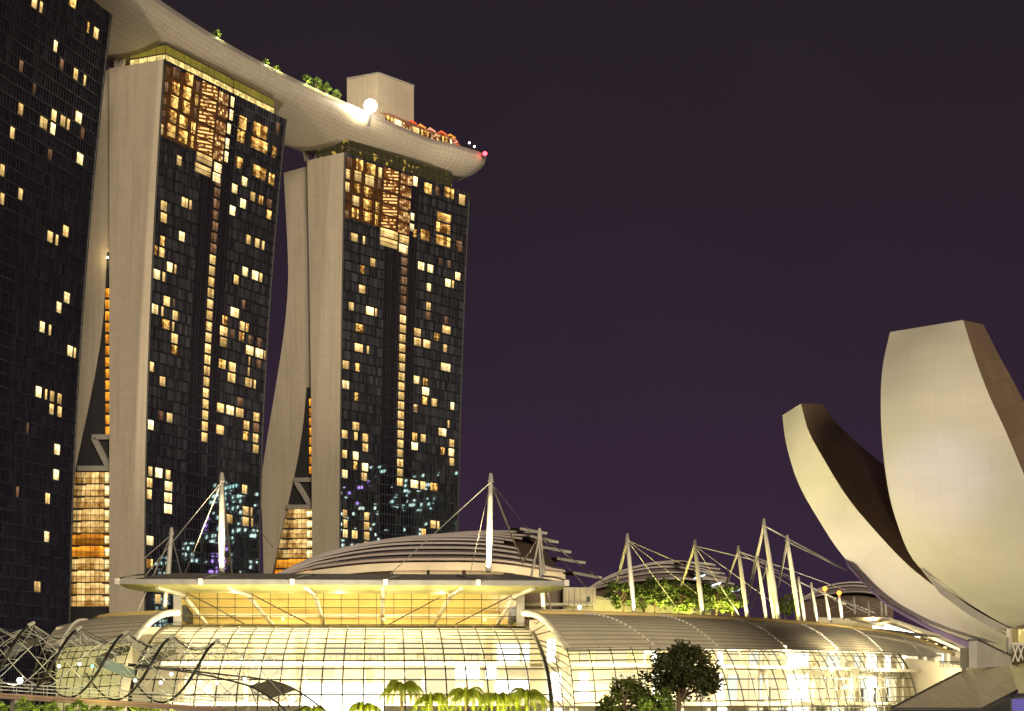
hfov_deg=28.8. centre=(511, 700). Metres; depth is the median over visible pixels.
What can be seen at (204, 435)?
stair window
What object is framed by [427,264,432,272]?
window
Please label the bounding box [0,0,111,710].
hotel tower
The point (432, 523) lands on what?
window
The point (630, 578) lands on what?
support mast
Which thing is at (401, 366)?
stair window
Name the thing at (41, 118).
window
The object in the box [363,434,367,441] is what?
window
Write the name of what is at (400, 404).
stair window
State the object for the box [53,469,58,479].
window
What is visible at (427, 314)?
window
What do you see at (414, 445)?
window
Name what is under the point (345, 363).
window
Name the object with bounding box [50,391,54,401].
window
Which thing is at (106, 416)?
slot window
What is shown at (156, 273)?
window
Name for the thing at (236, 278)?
window
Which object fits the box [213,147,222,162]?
suite window
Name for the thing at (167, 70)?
suite window
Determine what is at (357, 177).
suite window
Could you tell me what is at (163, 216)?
window
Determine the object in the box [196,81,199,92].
suite window
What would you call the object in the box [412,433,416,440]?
window
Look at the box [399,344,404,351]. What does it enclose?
stair window
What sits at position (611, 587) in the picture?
terrace tree
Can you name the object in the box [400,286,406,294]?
stair window
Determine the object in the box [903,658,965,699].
wall
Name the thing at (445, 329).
window
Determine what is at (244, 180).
window
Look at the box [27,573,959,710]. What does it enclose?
shopping mall
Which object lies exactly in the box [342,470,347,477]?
window
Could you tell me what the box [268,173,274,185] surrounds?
suite window
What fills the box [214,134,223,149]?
suite window
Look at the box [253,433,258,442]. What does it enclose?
window
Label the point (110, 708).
shrub
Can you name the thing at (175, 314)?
window
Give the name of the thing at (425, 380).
window
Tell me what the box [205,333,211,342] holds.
stair window
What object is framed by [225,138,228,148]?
suite window
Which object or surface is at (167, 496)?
window
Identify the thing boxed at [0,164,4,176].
window
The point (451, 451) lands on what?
window
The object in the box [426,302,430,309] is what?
window
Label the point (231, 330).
window
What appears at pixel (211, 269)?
stair window
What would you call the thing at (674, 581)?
terrace tree
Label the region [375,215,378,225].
suite window
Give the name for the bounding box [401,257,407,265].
stair window
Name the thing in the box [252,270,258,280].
window
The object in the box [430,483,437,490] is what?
window
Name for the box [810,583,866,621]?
support mast
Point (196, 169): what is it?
suite window
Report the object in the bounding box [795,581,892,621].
dome
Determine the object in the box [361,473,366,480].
window
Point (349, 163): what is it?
suite window
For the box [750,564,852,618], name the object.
support mast
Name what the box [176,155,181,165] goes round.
suite window
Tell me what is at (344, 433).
window
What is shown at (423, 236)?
suite window
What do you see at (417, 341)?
window
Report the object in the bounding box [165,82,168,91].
suite window
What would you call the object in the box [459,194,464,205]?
suite window
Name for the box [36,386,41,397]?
window
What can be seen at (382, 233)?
suite window
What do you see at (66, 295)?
window
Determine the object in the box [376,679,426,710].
palm tree
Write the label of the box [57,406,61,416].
window
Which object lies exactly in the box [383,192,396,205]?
suite window
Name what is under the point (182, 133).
suite window
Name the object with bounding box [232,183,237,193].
window
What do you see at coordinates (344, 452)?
window
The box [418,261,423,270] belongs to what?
window
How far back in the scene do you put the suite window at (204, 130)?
611.84 m
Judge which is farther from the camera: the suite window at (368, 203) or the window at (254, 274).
the suite window at (368, 203)
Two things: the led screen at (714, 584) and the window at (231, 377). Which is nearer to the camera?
the led screen at (714, 584)
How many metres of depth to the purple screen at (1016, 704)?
233.73 m
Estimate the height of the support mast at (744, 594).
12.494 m
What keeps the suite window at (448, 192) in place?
in the hotel tower at (363, 442)
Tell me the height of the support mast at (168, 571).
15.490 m
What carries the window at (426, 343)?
in the hotel tower at (363, 442)
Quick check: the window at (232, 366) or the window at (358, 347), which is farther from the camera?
the window at (358, 347)
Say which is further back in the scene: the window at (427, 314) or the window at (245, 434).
the window at (427, 314)
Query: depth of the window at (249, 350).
644.49 m
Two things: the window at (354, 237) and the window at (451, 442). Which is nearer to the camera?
the window at (354, 237)
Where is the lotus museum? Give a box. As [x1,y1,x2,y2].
[782,320,1023,710]
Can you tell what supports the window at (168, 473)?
in the hotel tower at (176, 321)
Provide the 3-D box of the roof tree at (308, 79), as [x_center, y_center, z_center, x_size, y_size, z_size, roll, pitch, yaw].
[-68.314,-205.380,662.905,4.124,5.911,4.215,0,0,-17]
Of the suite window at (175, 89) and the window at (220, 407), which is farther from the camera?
the window at (220, 407)
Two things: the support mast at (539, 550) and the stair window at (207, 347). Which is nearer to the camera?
the support mast at (539, 550)
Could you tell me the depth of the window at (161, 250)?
595.77 m
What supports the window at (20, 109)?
in the hotel tower at (53, 58)
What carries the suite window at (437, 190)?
in the hotel tower at (363, 442)
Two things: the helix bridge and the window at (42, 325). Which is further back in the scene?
the window at (42, 325)
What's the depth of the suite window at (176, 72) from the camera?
595.77 m
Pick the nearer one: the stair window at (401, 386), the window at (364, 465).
the window at (364, 465)
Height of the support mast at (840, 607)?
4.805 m
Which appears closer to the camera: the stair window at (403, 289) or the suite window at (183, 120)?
the suite window at (183, 120)
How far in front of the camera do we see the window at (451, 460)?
743.98 m
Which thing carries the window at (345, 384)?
in the hotel tower at (363, 442)
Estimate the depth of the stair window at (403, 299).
717.76 m
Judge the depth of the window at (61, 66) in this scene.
527.69 m
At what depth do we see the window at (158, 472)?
599.05 m
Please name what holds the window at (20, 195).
in the hotel tower at (53, 58)
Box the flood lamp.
[364,99,376,125]
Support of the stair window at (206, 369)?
in the hotel tower at (176, 321)
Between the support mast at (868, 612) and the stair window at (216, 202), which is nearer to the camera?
the support mast at (868, 612)
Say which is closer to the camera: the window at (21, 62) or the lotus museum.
the lotus museum
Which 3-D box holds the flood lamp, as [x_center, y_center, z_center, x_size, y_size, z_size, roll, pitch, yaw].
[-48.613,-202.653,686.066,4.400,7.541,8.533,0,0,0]
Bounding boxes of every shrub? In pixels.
[0,701,10,710]
[13,696,40,710]
[31,703,51,710]
[48,700,75,710]
[63,699,90,710]
[90,705,102,710]
[103,706,122,710]
[116,701,142,710]
[141,702,155,710]
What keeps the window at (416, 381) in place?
in the hotel tower at (363, 442)
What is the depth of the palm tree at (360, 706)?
239.07 m
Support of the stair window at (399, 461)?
in the hotel tower at (363, 442)
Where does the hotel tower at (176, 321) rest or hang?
on the ground
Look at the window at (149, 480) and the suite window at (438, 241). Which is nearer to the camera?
the window at (149, 480)
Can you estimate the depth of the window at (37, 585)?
534.57 m
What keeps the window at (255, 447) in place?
in the hotel tower at (176, 321)
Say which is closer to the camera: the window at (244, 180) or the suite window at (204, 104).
the suite window at (204, 104)
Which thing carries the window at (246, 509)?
in the hotel tower at (176, 321)
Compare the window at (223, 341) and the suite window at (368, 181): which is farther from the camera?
the suite window at (368, 181)
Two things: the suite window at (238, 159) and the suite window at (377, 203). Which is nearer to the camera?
the suite window at (238, 159)
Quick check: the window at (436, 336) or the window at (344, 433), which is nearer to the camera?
the window at (344, 433)
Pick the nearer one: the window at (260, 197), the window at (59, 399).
the window at (59, 399)
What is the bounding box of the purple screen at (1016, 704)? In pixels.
[1010,696,1023,710]
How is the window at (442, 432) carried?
in the hotel tower at (363, 442)
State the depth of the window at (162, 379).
599.56 m
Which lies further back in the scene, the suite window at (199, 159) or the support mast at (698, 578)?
the suite window at (199, 159)
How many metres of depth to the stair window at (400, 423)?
718.81 m
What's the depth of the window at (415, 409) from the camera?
725.33 m
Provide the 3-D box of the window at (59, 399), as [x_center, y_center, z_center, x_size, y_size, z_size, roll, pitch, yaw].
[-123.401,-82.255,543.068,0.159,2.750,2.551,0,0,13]
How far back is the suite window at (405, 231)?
716.18 m
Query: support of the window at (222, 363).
in the hotel tower at (176, 321)
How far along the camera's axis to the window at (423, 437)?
729.59 m
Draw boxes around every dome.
[279,527,601,625]
[590,560,740,615]
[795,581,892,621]
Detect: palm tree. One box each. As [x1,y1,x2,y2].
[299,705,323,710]
[348,701,381,710]
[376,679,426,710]
[410,692,450,710]
[442,686,492,710]
[477,692,521,710]
[504,687,552,710]
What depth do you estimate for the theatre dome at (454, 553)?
373.33 m
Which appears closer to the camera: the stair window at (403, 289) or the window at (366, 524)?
the window at (366, 524)
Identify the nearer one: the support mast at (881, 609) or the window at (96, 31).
the support mast at (881, 609)
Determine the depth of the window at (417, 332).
724.80 m
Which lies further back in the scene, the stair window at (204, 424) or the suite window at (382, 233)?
the suite window at (382, 233)
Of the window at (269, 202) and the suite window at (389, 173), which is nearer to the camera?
the window at (269, 202)
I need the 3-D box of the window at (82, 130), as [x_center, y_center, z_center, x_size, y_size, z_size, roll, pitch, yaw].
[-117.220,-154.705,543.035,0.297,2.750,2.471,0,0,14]
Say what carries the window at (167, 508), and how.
in the hotel tower at (176, 321)
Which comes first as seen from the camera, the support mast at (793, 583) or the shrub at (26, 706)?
the shrub at (26, 706)
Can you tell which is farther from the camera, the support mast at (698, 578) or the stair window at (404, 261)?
the stair window at (404, 261)
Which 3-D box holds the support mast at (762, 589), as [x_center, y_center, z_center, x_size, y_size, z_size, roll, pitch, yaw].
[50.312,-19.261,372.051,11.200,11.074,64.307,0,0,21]
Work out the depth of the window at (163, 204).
595.19 m
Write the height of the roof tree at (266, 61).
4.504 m
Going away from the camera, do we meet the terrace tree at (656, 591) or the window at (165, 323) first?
the terrace tree at (656, 591)
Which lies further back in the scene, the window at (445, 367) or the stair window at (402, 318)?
the window at (445, 367)
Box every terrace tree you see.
[602,580,641,611]
[627,583,656,611]
[635,575,678,612]
[659,578,684,603]
[662,583,698,613]
[681,582,708,613]
[695,584,733,614]
[717,585,748,615]
[775,594,801,618]
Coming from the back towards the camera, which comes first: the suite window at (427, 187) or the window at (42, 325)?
the suite window at (427, 187)
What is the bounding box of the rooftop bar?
[381,113,459,144]
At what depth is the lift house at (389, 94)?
719.66 m
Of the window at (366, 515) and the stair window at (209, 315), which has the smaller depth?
the stair window at (209, 315)
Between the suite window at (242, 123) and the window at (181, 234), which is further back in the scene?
the suite window at (242, 123)
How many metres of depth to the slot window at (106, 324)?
602.28 m
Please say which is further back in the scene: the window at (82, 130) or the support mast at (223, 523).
the window at (82, 130)
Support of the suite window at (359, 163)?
in the hotel tower at (363, 442)
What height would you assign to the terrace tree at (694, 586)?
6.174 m
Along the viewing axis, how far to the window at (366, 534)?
703.45 m
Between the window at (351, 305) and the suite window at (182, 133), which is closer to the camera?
the suite window at (182, 133)
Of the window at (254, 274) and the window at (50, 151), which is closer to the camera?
the window at (50, 151)
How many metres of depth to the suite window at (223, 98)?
618.75 m
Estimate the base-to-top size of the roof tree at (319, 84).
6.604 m
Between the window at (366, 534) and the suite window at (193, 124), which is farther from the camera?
the window at (366, 534)
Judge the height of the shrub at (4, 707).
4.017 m
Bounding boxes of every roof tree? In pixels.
[212,29,221,36]
[262,59,269,65]
[302,74,311,83]
[310,77,321,88]
[320,82,331,93]
[331,89,341,98]
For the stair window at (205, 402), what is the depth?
622.15 m
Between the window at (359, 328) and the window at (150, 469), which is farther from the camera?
the window at (359, 328)
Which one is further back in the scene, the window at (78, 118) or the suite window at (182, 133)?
the suite window at (182, 133)
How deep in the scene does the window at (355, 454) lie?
698.23 m
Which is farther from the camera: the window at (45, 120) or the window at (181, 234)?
the window at (181, 234)
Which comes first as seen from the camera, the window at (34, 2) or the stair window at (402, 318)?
the window at (34, 2)
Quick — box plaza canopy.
[818,617,968,669]
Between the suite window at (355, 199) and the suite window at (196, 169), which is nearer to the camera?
the suite window at (196, 169)
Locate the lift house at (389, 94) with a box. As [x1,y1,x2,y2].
[346,72,413,130]
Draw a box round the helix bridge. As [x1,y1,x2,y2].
[0,621,326,710]
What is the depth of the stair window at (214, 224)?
620.71 m
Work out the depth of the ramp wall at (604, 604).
348.91 m
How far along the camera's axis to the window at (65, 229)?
539.42 m
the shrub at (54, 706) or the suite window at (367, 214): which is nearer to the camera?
the shrub at (54, 706)
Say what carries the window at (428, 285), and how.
in the hotel tower at (363, 442)
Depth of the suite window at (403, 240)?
716.71 m
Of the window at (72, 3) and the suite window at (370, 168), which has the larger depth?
the suite window at (370, 168)
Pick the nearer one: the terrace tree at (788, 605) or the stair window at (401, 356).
the terrace tree at (788, 605)
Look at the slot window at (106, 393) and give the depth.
602.28 m
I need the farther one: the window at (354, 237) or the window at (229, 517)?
the window at (354, 237)
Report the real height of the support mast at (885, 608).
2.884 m
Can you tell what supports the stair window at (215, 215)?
in the hotel tower at (176, 321)
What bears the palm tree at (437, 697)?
on the ground
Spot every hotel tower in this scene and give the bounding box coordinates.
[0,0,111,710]
[71,44,286,626]
[261,139,469,572]
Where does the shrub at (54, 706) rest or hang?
on the planting bank
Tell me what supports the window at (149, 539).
in the hotel tower at (176, 321)
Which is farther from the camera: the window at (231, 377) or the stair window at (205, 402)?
the window at (231, 377)
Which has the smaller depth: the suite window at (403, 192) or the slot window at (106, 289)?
the slot window at (106, 289)
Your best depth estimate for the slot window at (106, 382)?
602.28 m
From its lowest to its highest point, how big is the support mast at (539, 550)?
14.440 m
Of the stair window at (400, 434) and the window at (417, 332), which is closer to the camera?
the stair window at (400, 434)
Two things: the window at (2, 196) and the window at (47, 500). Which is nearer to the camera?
the window at (2, 196)
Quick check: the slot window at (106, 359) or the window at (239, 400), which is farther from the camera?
the window at (239, 400)
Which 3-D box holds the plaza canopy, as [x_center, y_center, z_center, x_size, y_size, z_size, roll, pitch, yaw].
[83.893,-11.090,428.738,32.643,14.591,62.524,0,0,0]
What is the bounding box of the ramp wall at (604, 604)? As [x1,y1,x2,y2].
[596,595,711,614]
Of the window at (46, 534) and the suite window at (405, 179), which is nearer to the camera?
the window at (46, 534)
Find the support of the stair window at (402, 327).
in the hotel tower at (363, 442)
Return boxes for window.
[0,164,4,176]
[0,193,4,204]
[10,127,14,138]
[16,486,18,496]
[18,103,23,115]
[18,188,22,199]
[19,60,22,71]
[31,0,37,9]
[32,83,35,94]
[34,581,40,591]
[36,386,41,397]
[39,1,42,12]
[40,116,43,127]
[40,321,44,332]
[43,118,47,129]
[44,531,48,541]
[45,493,49,503]
[47,231,52,242]
[48,149,51,160]
[49,404,53,414]
[50,122,55,134]
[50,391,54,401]
[51,109,56,121]
[53,40,57,52]
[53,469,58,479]
[54,444,59,454]
[56,302,61,312]
[57,393,61,403]
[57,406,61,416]
[59,58,63,70]
[60,115,65,127]
[63,225,68,236]
[64,291,69,303]
[67,345,72,356]
[69,0,75,8]
[73,68,77,79]
[75,111,81,123]
[77,152,82,165]
[80,127,84,138]
[93,26,98,39]
[105,288,108,296]
[105,300,108,308]
[105,312,108,319]
[105,323,108,331]
[105,335,108,342]
[105,346,108,354]
[105,358,108,365]
[105,369,108,377]
[105,381,108,389]
[105,392,108,400]
[105,404,108,412]
[105,415,108,423]
[146,536,153,545]
[146,559,152,568]
[147,478,152,487]
[147,489,151,498]
[148,420,153,429]
[148,466,152,475]
[150,362,153,371]
[152,304,157,314]
[153,269,159,279]
[155,468,161,477]
[155,594,160,603]
[158,410,163,420]
[159,247,164,257]
[160,200,166,211]
[160,212,166,223]
[160,236,164,245]
[160,376,164,386]
[162,319,169,329]
[163,296,169,306]
[164,492,171,502]
[164,504,171,513]
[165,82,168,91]
[165,481,172,490]
[166,68,169,77]
[166,470,170,479]
[167,123,175,137]
[167,262,172,271]
[167,413,171,422]
[169,109,176,123]
[170,95,178,108]
[171,333,177,343]
[171,345,177,354]
[172,81,179,94]
[172,310,177,320]
[173,67,179,80]
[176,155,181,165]
[178,129,187,143]
[179,115,187,128]
[179,231,184,241]
[181,100,189,114]
[181,197,187,207]
[182,85,191,100]
[185,72,193,86]
[190,136,194,147]
[191,122,195,133]
[193,107,196,117]
[194,94,198,105]
[194,162,210,177]
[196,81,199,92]
[196,137,211,154]
[196,151,212,166]
[198,124,212,141]
[199,109,214,126]
[200,95,215,112]
[201,432,207,441]
[202,81,217,98]
[202,399,208,408]
[202,410,207,419]
[202,421,207,430]
[203,377,209,386]
[203,388,208,397]
[204,355,210,364]
[204,366,209,375]
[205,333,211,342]
[205,343,210,353]
[206,310,212,319]
[206,321,211,331]
[207,288,213,297]
[207,299,212,308]
[208,277,214,286]
[209,254,215,264]
[209,265,214,275]
[210,243,216,253]
[211,221,217,231]
[211,232,216,242]
[212,172,219,182]
[212,210,218,219]
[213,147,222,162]
[213,198,219,208]
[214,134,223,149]
[214,162,221,172]
[214,187,219,197]
[216,120,225,135]
[216,425,223,434]
[217,403,223,412]
[218,91,228,106]
[218,104,227,119]
[219,359,225,368]
[220,326,227,335]
[220,337,226,347]
[222,315,227,324]
[224,151,227,161]
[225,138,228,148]
[226,405,233,415]
[227,124,230,133]
[227,373,235,382]
[227,514,232,523]
[229,109,232,120]
[229,205,235,215]
[229,362,235,371]
[230,96,233,107]
[230,307,238,317]
[230,329,234,338]
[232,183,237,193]
[234,275,238,284]
[235,156,242,168]
[236,408,243,417]
[237,129,244,143]
[237,397,242,406]
[239,115,246,130]
[239,332,243,341]
[240,199,245,208]
[240,321,244,330]
[241,176,247,186]
[242,267,247,276]
[242,485,246,493]
[242,506,248,514]
[242,517,248,525]
[243,420,248,429]
[243,431,247,440]
[245,377,251,387]
[246,235,250,243]
[246,345,253,355]
[248,335,252,343]
[250,136,267,153]
[250,192,255,201]
[252,164,266,180]
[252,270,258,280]
[253,121,267,140]
[253,412,259,421]
[253,423,258,431]
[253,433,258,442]
[253,444,258,453]
[255,238,259,247]
[255,348,262,358]
[256,359,260,368]
[257,338,261,346]
[259,195,262,204]
[266,198,271,208]
[266,210,271,219]
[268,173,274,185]
[271,146,276,157]
[275,122,279,133]
[342,380,348,388]
[342,430,347,438]
[342,450,346,457]
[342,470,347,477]
[343,360,348,368]
[343,510,346,517]
[343,520,346,527]
[343,529,347,537]
[345,182,348,191]
[346,169,349,178]
[347,157,351,166]
[349,302,353,310]
[351,233,357,241]
[352,195,358,205]
[352,208,358,218]
[352,422,358,430]
[352,530,357,538]
[353,183,360,193]
[353,452,358,459]
[354,170,361,181]
[354,432,357,439]
[355,343,362,352]
[355,363,359,371]
[356,158,362,170]
[356,324,363,332]
[359,285,364,293]
[360,265,363,273]
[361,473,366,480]
[362,443,367,451]
[362,463,367,470]
[363,198,372,210]
[363,211,371,222]
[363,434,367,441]
[364,186,372,197]
[364,512,368,519]
[364,522,369,529]
[364,532,369,539]
[365,174,373,186]
[366,163,375,175]
[366,306,373,315]
[370,258,374,266]
[375,202,378,212]
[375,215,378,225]
[377,179,380,188]
[378,167,381,177]
[379,237,397,249]
[380,227,397,239]
[381,216,395,228]
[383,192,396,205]
[383,203,396,216]
[384,167,397,180]
[384,179,397,192]
[397,430,403,437]
[397,440,403,447]
[397,449,402,456]
[397,459,402,466]
[397,468,402,476]
[397,478,402,485]
[398,210,409,222]
[398,222,408,234]
[398,372,404,380]
[398,382,404,389]
[398,392,403,399]
[398,401,403,409]
[398,411,403,418]
[398,420,403,428]
[399,198,410,210]
[399,234,408,244]
[399,244,407,253]
[399,334,405,342]
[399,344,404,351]
[399,353,404,361]
[399,363,404,370]
[400,173,411,186]
[400,185,410,198]
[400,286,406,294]
[400,295,406,303]
[400,305,405,313]
[400,315,405,323]
[400,324,405,332]
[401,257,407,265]
[401,267,407,274]
[401,276,406,284]
[411,442,417,449]
[411,480,417,487]
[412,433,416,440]
[413,176,417,185]
[413,404,417,411]
[414,328,420,336]
[414,337,420,345]
[414,376,419,383]
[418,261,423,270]
[420,229,429,241]
[420,481,424,488]
[421,434,425,441]
[422,387,428,395]
[422,396,426,404]
[423,339,429,347]
[423,378,428,385]
[424,182,431,194]
[425,311,430,319]
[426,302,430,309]
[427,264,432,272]
[427,283,430,291]
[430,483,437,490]
[430,520,435,527]
[431,398,436,406]
[434,333,439,340]
[435,186,439,195]
[436,221,450,234]
[436,234,450,247]
[437,212,450,223]
[438,428,445,436]
[441,363,450,371]
[442,325,450,333]
[444,186,453,198]
[444,316,448,323]
[445,279,450,286]
[447,260,450,268]
[448,448,453,456]
[449,439,453,446]
[449,458,453,465]
[455,240,461,251]
[455,272,459,279]
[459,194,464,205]
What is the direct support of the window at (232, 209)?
in the hotel tower at (176, 321)
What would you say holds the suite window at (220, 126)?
in the hotel tower at (176, 321)
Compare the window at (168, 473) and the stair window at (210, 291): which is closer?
the window at (168, 473)
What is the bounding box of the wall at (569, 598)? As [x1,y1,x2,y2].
[524,587,596,618]
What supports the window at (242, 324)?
in the hotel tower at (176, 321)
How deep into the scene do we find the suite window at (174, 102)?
596.21 m
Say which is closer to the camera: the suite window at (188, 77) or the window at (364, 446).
the suite window at (188, 77)
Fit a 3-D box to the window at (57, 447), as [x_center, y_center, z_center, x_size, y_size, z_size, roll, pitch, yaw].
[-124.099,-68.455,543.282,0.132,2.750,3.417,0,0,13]
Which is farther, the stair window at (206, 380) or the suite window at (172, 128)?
the stair window at (206, 380)
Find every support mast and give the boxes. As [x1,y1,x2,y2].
[113,527,180,614]
[145,472,272,575]
[389,473,532,574]
[522,528,617,609]
[613,533,718,612]
[673,539,788,615]
[722,545,845,616]
[746,518,846,618]
[747,556,842,617]
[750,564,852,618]
[777,535,844,620]
[788,577,852,620]
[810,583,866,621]
[824,591,870,621]
[830,597,855,613]
[838,595,873,618]
[845,601,869,616]
[854,600,882,615]
[859,604,886,615]
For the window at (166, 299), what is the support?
in the hotel tower at (176, 321)
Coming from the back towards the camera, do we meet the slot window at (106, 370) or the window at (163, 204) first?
the slot window at (106, 370)
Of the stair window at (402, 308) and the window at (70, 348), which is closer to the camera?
the window at (70, 348)
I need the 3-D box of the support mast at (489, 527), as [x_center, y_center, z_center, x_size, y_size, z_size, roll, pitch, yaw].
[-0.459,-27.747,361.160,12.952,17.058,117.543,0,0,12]
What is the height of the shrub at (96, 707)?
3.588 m
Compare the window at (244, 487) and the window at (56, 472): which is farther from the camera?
the window at (244, 487)
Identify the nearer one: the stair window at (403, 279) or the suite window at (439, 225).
the stair window at (403, 279)
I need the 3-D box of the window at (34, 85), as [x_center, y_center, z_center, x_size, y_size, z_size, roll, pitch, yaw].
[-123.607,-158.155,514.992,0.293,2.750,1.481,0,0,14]
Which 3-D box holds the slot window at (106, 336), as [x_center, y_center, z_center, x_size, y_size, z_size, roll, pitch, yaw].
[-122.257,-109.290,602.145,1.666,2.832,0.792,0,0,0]
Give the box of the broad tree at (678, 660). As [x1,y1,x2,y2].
[637,638,725,710]
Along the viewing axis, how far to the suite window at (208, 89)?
611.84 m
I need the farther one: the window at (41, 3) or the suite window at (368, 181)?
the suite window at (368, 181)
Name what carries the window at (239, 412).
in the hotel tower at (176, 321)
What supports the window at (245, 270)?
in the hotel tower at (176, 321)
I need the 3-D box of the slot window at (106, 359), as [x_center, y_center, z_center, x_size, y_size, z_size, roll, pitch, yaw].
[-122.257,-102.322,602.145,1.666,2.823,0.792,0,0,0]
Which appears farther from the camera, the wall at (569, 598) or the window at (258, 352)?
the window at (258, 352)
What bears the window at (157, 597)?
in the hotel tower at (176, 321)
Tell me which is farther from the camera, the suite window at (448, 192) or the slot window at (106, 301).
the suite window at (448, 192)
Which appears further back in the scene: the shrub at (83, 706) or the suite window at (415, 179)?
the suite window at (415, 179)
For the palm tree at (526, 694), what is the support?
on the ground
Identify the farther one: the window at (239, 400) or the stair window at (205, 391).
the window at (239, 400)
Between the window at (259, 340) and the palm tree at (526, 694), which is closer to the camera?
the palm tree at (526, 694)
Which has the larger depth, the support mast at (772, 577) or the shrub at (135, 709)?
the support mast at (772, 577)
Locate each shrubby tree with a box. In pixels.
[594,674,661,710]
[637,686,676,710]
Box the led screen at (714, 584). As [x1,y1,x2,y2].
[694,574,740,591]
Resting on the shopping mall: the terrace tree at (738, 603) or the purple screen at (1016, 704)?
the terrace tree at (738, 603)
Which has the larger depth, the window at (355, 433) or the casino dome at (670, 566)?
the window at (355, 433)
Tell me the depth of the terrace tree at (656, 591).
335.44 m
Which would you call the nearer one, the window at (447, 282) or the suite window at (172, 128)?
the suite window at (172, 128)
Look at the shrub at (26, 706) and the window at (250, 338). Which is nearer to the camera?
the shrub at (26, 706)
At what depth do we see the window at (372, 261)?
703.19 m

